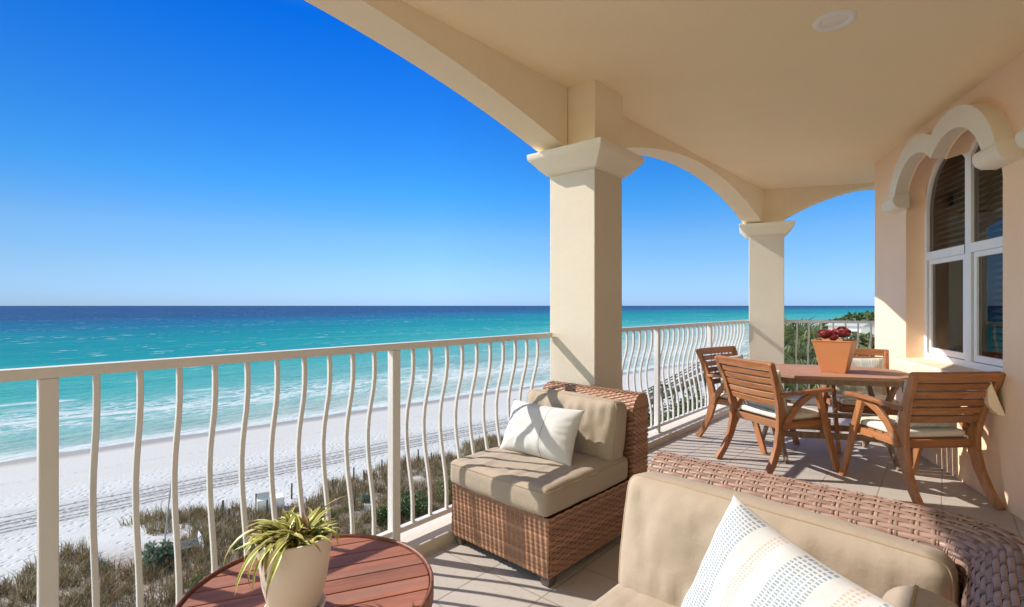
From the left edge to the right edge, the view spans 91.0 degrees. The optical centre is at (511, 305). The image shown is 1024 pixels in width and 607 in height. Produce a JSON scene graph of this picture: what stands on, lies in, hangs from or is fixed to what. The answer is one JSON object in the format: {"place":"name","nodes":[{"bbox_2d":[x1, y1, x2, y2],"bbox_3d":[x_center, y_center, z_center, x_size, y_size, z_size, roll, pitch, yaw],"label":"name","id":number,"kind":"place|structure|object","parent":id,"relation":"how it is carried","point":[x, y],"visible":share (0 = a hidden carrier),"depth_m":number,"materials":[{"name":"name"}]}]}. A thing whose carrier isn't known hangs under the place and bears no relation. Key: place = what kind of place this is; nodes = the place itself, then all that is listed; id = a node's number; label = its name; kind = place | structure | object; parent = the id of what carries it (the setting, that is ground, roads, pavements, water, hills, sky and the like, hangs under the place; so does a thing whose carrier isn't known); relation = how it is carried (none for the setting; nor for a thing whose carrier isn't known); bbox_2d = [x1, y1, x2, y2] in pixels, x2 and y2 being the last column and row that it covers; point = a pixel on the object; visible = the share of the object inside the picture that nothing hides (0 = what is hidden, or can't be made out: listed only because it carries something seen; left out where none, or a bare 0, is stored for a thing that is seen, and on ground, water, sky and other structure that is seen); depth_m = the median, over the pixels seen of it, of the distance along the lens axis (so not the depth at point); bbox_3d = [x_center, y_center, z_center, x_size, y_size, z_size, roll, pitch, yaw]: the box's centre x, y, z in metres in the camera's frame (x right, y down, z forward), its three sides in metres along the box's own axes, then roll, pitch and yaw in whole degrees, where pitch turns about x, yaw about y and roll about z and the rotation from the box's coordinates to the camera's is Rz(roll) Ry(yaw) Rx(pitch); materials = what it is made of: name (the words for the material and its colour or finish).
{"place":"outdoors","nodes":[
{"label":"outdoors","id":0,"kind":"place"},
{"bbox_2d":[0,354,748,606],"bbox_3d":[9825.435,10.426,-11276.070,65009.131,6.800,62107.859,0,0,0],"label":"beach","id":1,"kind":"structure","parent":0,"point":[18,512],"depth_m":32.93,"materials":[{"name":"white sand"}]},
{"bbox_2d":[87,558,112,571],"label":"shrub","id":2,"kind":"object","parent":1,"relation":"on","point":[101,560],"visible":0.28,"depth_m":19.85,"materials":[{"name":"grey plant"}]},
{"bbox_2d":[142,539,181,570],"bbox_3d":[-13.631,9.733,19.493,1.001,1.511,1.381,0,0,25],"label":"shrub","id":3,"kind":"object","parent":1,"relation":"on","point":[157,553],"visible":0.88,"depth_m":19.21,"materials":[{"name":"green plant"}]},
{"bbox_2d":[163,480,203,548],"bbox_3d":[-13.709,7.734,21.029,1.353,5.126,2.350,0,0,-36],"label":"sailing boat","id":4,"kind":"object","parent":1,"relation":"on","point":[186,541],"visible":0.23,"depth_m":21.55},
{"bbox_2d":[186,570,210,588],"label":"shrub","id":5,"kind":"object","parent":1,"relation":"on","point":[201,577],"visible":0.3,"depth_m":17.61,"materials":[{"name":"green plant"}]},
{"bbox_2d":[231,541,252,552],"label":"shrub","id":6,"kind":"object","parent":1,"relation":"on","point":[239,545],"visible":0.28,"depth_m":20.14,"materials":[{"name":"green plant"}]},
{"bbox_2d":[0,433,503,606],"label":"dry dune grass","id":7,"kind":"structure","parent":1,"relation":"on","point":[122,574],"depth_m":21.23,"materials":[{"name":"plant"}]},
{"bbox_2d":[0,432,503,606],"bbox_3d":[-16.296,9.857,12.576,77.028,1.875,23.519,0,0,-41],"label":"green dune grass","id":8,"kind":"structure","parent":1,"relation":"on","point":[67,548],"depth_m":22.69,"materials":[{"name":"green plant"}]},
{"bbox_2d":[256,492,284,511],"bbox_3d":[-12.299,9.942,25.640,1.320,1.020,0.800,0,0,-28],"label":"beach box","id":9,"kind":"object","parent":1,"relation":"on","point":[262,497],"visible":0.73,"depth_m":25.41,"materials":[{"name":"white paint"}]},
{"bbox_2d":[291,483,292,498],"bbox_3d":[-11.998,10.149,27.416,0.092,0.942,0.121,0,0,-7],"label":"fence post","id":10,"kind":"object","parent":1,"relation":"on","point":[291,490],"visible":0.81,"depth_m":27.41,"materials":[{"name":"grey wood"}]},
{"bbox_2d":[323,510,339,522],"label":"shrub","id":11,"kind":"object","parent":1,"relation":"on","point":[334,514],"visible":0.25,"depth_m":23.51,"materials":[{"name":"green plant"}]},
{"bbox_2d":[356,493,370,502],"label":"shrub","id":12,"kind":"object","parent":1,"relation":"on","point":[366,497],"visible":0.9,"depth_m":26.22,"materials":[{"name":"green plant"}]},
{"bbox_2d":[376,504,401,528],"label":"shrub","id":13,"kind":"object","parent":1,"relation":"on","point":[381,514],"visible":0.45,"depth_m":23.16,"materials":[{"name":"green plant"}]},
{"bbox_2d":[400,489,434,516],"bbox_3d":[-4.850,9.932,24.602,2.171,1.702,1.904,0,0,0],"label":"shrub","id":14,"kind":"object","parent":1,"relation":"on","point":[405,505],"visible":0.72,"depth_m":24.41,"materials":[{"name":"green plant"}]},
{"bbox_2d":[435,469,452,504],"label":"shrub","id":15,"kind":"object","parent":1,"relation":"on","point":[441,483],"visible":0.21,"depth_m":25.80,"materials":[{"name":"green plant"}]},
{"bbox_2d":[648,383,686,426],"bbox_3d":[9.087,7.554,28.718,5.267,5.809,4.587,0,0,0],"label":"shrub","id":16,"kind":"object","parent":1,"relation":"on","point":[669,395],"visible":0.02,"depth_m":29.43,"materials":[{"name":"green plant"}]},
{"bbox_2d":[660,393,704,420],"bbox_3d":[10.200,7.713,28.193,4.776,5.488,3.958,0,0,0],"label":"shrub","id":17,"kind":"object","parent":1,"relation":"on","point":[670,412],"visible":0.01,"depth_m":27.38,"materials":[{"name":"green plant"}]},
{"bbox_2d":[643,352,729,413],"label":"dune vegetation","id":18,"kind":"object","parent":1,"relation":"on","point":[683,386],"visible":0.16,"depth_m":36.03,"materials":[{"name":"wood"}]},
{"bbox_2d":[666,386,706,416],"bbox_3d":[10.395,7.436,27.050,4.956,6.091,3.730,0,0,0],"label":"shrub","id":19,"kind":"object","parent":1,"relation":"on","point":[690,405],"visible":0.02,"depth_m":27.29,"materials":[{"name":"green plant"}]},
{"bbox_2d":[743,316,828,395],"bbox_3d":[7.398,5.279,13.027,2.717,10.048,2.816,0,0,0],"label":"bush","id":20,"kind":"object","parent":1,"relation":"on","point":[789,336],"visible":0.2,"depth_m":12.70,"materials":[{"name":"green plant"}]},
{"bbox_2d":[784,359,830,395],"bbox_3d":[7.007,5.778,12.227,2.592,9.050,2.982,0,0,0],"label":"shrub","id":21,"kind":"object","parent":1,"relation":"on","point":[801,362],"visible":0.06,"depth_m":11.96,"materials":[{"name":"green plant"}]},
{"bbox_2d":[785,327,865,364],"bbox_3d":[8.690,5.446,14.561,2.871,9.714,2.985,0,0,0],"label":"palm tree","id":22,"kind":"object","parent":1,"relation":"on","point":[812,347],"depth_m":14.34,"materials":[{"name":"green plant"}]},
{"bbox_2d":[822,316,842,328],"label":"tree","id":23,"kind":"object","parent":1,"relation":"on","point":[823,324],"depth_m":85.49,"materials":[{"name":"green plant"}]},
{"bbox_2d":[826,323,874,338],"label":"white house","id":24,"kind":"structure","parent":1,"relation":"on","point":[863,328],"depth_m":60.32,"materials":[{"name":"grey"}]},
{"bbox_2d":[847,333,868,345],"bbox_3d":[27.905,6.102,40.222,6.299,8.204,5.462,0,0,13],"label":"tree","id":25,"kind":"object","parent":1,"relation":"on","point":[860,339],"visible":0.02,"depth_m":39.54,"materials":[{"name":"green plant"}]},
{"bbox_2d":[845,310,874,320],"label":"tree","id":26,"kind":"object","parent":1,"relation":"on","point":[867,315],"visible":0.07,"depth_m":76.18,"materials":[{"name":"green plant"}]},
{"bbox_2d":[849,332,874,347],"bbox_3d":[28.117,5.988,38.166,5.884,8.433,5.582,0,0,-17],"label":"tree","id":27,"kind":"object","parent":1,"relation":"on","point":[867,337],"visible":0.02,"depth_m":38.60,"materials":[{"name":"green plant"}]},
{"bbox_2d":[854,344,874,356],"bbox_3d":[16.759,5.911,23.223,4.232,8.586,3.950,0,0,-15],"label":"tree","id":28,"kind":"object","parent":1,"relation":"on","point":[861,346],"depth_m":22.70,"materials":[{"name":"green plant"}]},
{"bbox_2d":[0,306,874,461],"bbox_3d":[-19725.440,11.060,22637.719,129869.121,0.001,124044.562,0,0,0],"label":"sea","id":29,"kind":"structure","parent":0,"point":[35,336],"depth_m":121.45,"materials":[{"name":"teal liquid"}]},
{"bbox_2d":[0,0,874,305],"label":"sky","id":30,"kind":"structure","parent":0,"point":[153,152],"materials":[{"name":"blue"}]},
{"bbox_2d":[423,403,1023,606],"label":"floor","id":31,"kind":"structure","parent":0,"point":[467,574],"depth_m":3.34,"materials":[{"name":"tile"}]},
{"bbox_2d":[175,534,433,606],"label":"side table","id":32,"kind":"object","parent":31,"relation":"on","point":[365,570],"visible":0.82,"depth_m":1.50,"materials":[{"name":"red wood"}]},
{"bbox_2d":[255,519,332,606],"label":"plant pot","id":33,"kind":"object","parent":32,"relation":"on","point":[299,577],"visible":0.64,"depth_m":1.27,"materials":[{"name":"beige ceramic"}]},
{"bbox_2d":[223,496,344,598],"bbox_3d":[-0.588,0.590,1.328,0.287,0.188,0.282,0,0,-38],"label":"spider plant","id":34,"kind":"object","parent":33,"relation":"in","point":[291,529],"visible":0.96,"depth_m":1.30,"materials":[{"name":"green plant"}]},
{"bbox_2d":[451,381,648,587],"bbox_3d":[0.237,0.903,2.866,0.686,0.794,0.939,0,0,43],"label":"wicker chair","id":35,"kind":"object","parent":31,"relation":"on","point":[547,548],"visible":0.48,"depth_m":2.56,"materials":[{"name":"wicker"}]},
{"bbox_2d":[451,446,627,516],"bbox_3d":[0.155,0.905,2.779,0.699,0.173,0.756,0,0,43],"label":"seat cushion","id":36,"kind":"object","parent":35,"relation":"on","point":[540,486],"visible":0.81,"depth_m":2.54,"materials":[{"name":"beige fabric"}]},
{"bbox_2d":[500,399,584,465],"bbox_3d":[0.158,0.695,2.804,0.500,0.300,0.161,0,-25,41],"label":"throw pillow","id":37,"kind":"object","parent":36,"relation":"on","point":[545,432],"visible":1,"depth_m":2.71,"materials":[{"name":"white fabric"}]},
{"bbox_2d":[527,389,626,460],"bbox_3d":[0.357,0.702,2.994,0.680,0.371,0.224,0,-10,43],"label":"back cushion","id":38,"kind":"object","parent":36,"relation":"on","point":[601,431],"visible":0.58,"depth_m":2.79,"materials":[{"name":"beige fabric"}]},
{"bbox_2d":[527,79,644,389],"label":"column","id":39,"kind":"structure","parent":31,"relation":"on","point":[590,166],"depth_m":3.54,"materials":[{"name":"beige paint"}]},
{"bbox_2d":[304,0,566,151],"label":"arch beam","id":40,"kind":"structure","parent":39,"relation":"on","point":[527,105],"depth_m":2.95,"materials":[{"name":"paint"}]},
{"bbox_2d":[379,396,816,554],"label":"curb","id":41,"kind":"structure","parent":31,"relation":"on","point":[428,537],"depth_m":2.92,"materials":[{"name":"beige concrete"}]},
{"bbox_2d":[0,332,551,606],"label":"railing","id":42,"kind":"object","parent":41,"relation":"on","point":[47,378],"visible":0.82,"depth_m":2.06,"materials":[{"name":"metal"}]},
{"bbox_2d":[622,320,748,432],"bbox_3d":[1.875,0.717,5.459,0.092,1.044,4.044,0,0,42],"label":"railing","id":43,"kind":"object","parent":41,"relation":"on","point":[658,424],"visible":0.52,"depth_m":5.23,"materials":[{"name":"metal"}]},
{"bbox_2d":[784,320,874,394],"bbox_3d":[5.126,0.717,6.389,3.003,1.044,0.092,0,0,19],"label":"railing","id":44,"kind":"object","parent":41,"relation":"on","point":[823,321],"visible":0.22,"depth_m":6.71,"materials":[{"name":"metal"}]},
{"bbox_2d":[695,346,799,453],"bbox_3d":[2.255,0.867,4.857,0.640,0.890,0.730,0,0,-34],"label":"dining chair","id":45,"kind":"object","parent":31,"relation":"on","point":[715,399],"visible":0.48,"depth_m":4.89,"materials":[{"name":"brown wood"}]},
{"bbox_2d":[719,391,786,401],"bbox_3d":[2.285,0.885,4.811,0.468,0.120,0.466,0,0,-34],"label":"chair cushion","id":46,"kind":"object","parent":45,"relation":"on","point":[722,395],"visible":0.08,"depth_m":4.79,"materials":[{"name":"beige fabric"}]},
{"bbox_2d":[717,354,742,393],"bbox_3d":[2.185,0.670,4.963,0.460,0.370,0.111,0,-16,-34],"label":"chair pillow","id":47,"kind":"object","parent":46,"relation":"on","point":[736,356],"visible":0.12,"depth_m":4.88,"materials":[{"name":"fabric"}]},
{"bbox_2d":[739,189,794,388],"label":"column","id":48,"kind":"structure","parent":31,"relation":"on","point":[765,238],"depth_m":6.70,"materials":[{"name":"beige paint"}]},
{"bbox_2d":[622,116,763,223],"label":"arch beam","id":49,"kind":"structure","parent":48,"relation":"on","point":[742,199],"depth_m":5.49,"materials":[{"name":"paint"}]},
{"bbox_2d":[784,183,874,219],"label":"arch beam","id":50,"kind":"structure","parent":48,"relation":"on","point":[796,200],"depth_m":6.54,"materials":[{"name":"paint"}]},
{"bbox_2d":[714,355,839,473],"bbox_3d":[2.150,0.867,4.120,0.730,0.890,0.640,0,0,-17],"label":"dining chair","id":51,"kind":"object","parent":31,"relation":"on","point":[781,424],"visible":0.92,"depth_m":3.92,"materials":[{"name":"brown wood"}]},
{"bbox_2d":[738,403,819,419],"bbox_3d":[2.202,0.885,4.136,0.466,0.120,0.468,0,0,-17],"label":"chair cushion","id":52,"kind":"object","parent":51,"relation":"on","point":[803,412],"visible":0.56,"depth_m":4.01,"materials":[{"name":"beige fabric"}]},
{"bbox_2d":[738,366,788,413],"bbox_3d":[2.028,0.670,4.083,0.111,0.370,0.460,-17,5,-16],"label":"chair pillow","id":53,"kind":"object","parent":52,"relation":"on","point":[769,406],"visible":0.2,"depth_m":4.00,"materials":[{"name":"fabric"}]},
{"bbox_2d":[647,451,1023,606],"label":"wicker sofa","id":54,"kind":"object","parent":31,"relation":"on","point":[987,558],"visible":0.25,"depth_m":1.24,"materials":[{"name":"wicker"}]},
{"bbox_2d":[588,583,676,606],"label":"seat cushion","id":55,"kind":"object","parent":54,"relation":"on","point":[618,595],"visible":0.32,"depth_m":1.42,"materials":[{"name":"beige fabric"}]},
{"bbox_2d":[681,495,894,606],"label":"striped pillow","id":56,"kind":"object","parent":55,"relation":"on","point":[751,559],"visible":1,"depth_m":1.04,"materials":[{"name":"fabric"}]},
{"bbox_2d":[618,471,960,606],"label":"back cushion","id":57,"kind":"object","parent":55,"relation":"on","point":[670,524],"visible":0.73,"depth_m":1.35,"materials":[{"name":"beige fabric"}]},
{"bbox_2d":[882,584,958,606],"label":"side cushion","id":58,"kind":"object","parent":55,"relation":"on","point":[915,595],"visible":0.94,"depth_m":0.88,"materials":[{"name":"beige fabric"}]},
{"bbox_2d":[762,364,908,470],"bbox_3d":[2.740,0.940,4.400,1.240,0.751,0.854,0,0,14],"label":"dining table","id":59,"kind":"object","parent":31,"relation":"on","point":[868,377],"visible":0.45,"depth_m":4.19,"materials":[{"name":"brown wood"}]},
{"bbox_2d":[811,338,857,372],"bbox_3d":[2.765,0.428,4.310,0.292,0.272,0.292,0,0,43],"label":"terracotta pot","id":60,"kind":"object","parent":59,"relation":"on","point":[836,356],"visible":1,"depth_m":4.23,"materials":[{"name":"ceramic"}]},
{"bbox_2d":[817,326,850,340],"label":"red succulent","id":61,"kind":"object","parent":60,"relation":"in","point":[834,334],"visible":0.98,"depth_m":4.26,"materials":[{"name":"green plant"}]},
{"bbox_2d":[816,348,912,454],"bbox_3d":[3.245,0.867,4.667,0.640,0.890,0.730,0,0,19],"label":"dining chair","id":62,"kind":"object","parent":31,"relation":"on","point":[834,403],"visible":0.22,"depth_m":4.57,"materials":[{"name":"brown wood"}]},
{"bbox_2d":[829,393,900,406],"bbox_3d":[3.228,0.885,4.615,0.468,0.120,0.466,0,0,19],"label":"chair cushion","id":63,"kind":"object","parent":62,"relation":"on","point":[844,398],"visible":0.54,"depth_m":4.51,"materials":[{"name":"beige fabric"}]},
{"bbox_2d":[835,358,887,395],"bbox_3d":[3.286,0.670,4.788,0.460,0.370,0.111,0,-16,19],"label":"chair pillow","id":64,"kind":"object","parent":63,"relation":"on","point":[871,362],"visible":0.22,"depth_m":4.75,"materials":[{"name":"fabric"}]},
{"bbox_2d":[839,371,1005,509],"bbox_3d":[2.825,0.867,3.532,0.640,0.890,0.731,0,0,-3],"label":"dining chair","id":65,"kind":"object","parent":31,"relation":"on","point":[903,442],"visible":0.89,"depth_m":3.29,"materials":[{"name":"brown wood"}]},
{"bbox_2d":[860,416,968,438],"bbox_3d":[2.822,0.885,3.586,0.468,0.120,0.466,0,0,-3],"label":"chair cushion","id":66,"kind":"object","parent":65,"relation":"on","point":[875,422],"visible":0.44,"depth_m":3.39,"materials":[{"name":"beige fabric"}]},
{"bbox_2d":[894,380,968,427],"bbox_3d":[2.832,0.670,3.405,0.460,0.370,0.111,0,16,-3],"label":"chair pillow","id":67,"kind":"object","parent":66,"relation":"on","point":[931,425],"visible":0.19,"depth_m":3.40,"materials":[{"name":"fabric"}]},
{"bbox_2d":[875,51,1023,520],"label":"house wall","id":68,"kind":"structure","parent":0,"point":[949,239],"depth_m":3.87,"materials":[{"name":"beige paint"}]},
{"bbox_2d":[400,0,1023,190],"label":"ceiling","id":69,"kind":"structure","parent":68,"relation":"on","point":[771,94],"depth_m":3.20,"materials":[{"name":"paint"}]},
{"bbox_2d":[812,9,857,31],"bbox_3d":[1.740,-1.544,2.716,0.208,0.032,0.208,0,0,0],"label":"ceiling light","id":70,"kind":"object","parent":69,"relation":"attached to","point":[835,20],"visible":1,"depth_m":2.71,"materials":[{"name":"white plastic"}]},
{"bbox_2d":[882,103,1022,415],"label":"window","id":71,"kind":"structure","parent":68,"relation":"in","point":[963,215],"depth_m":3.91,"materials":[{"name":"white paint"}]},
{"bbox_2d":[1015,128,1023,148],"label":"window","id":72,"kind":"structure","parent":68,"relation":"in","point":[1019,137],"depth_m":2.89,"materials":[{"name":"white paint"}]}
]}

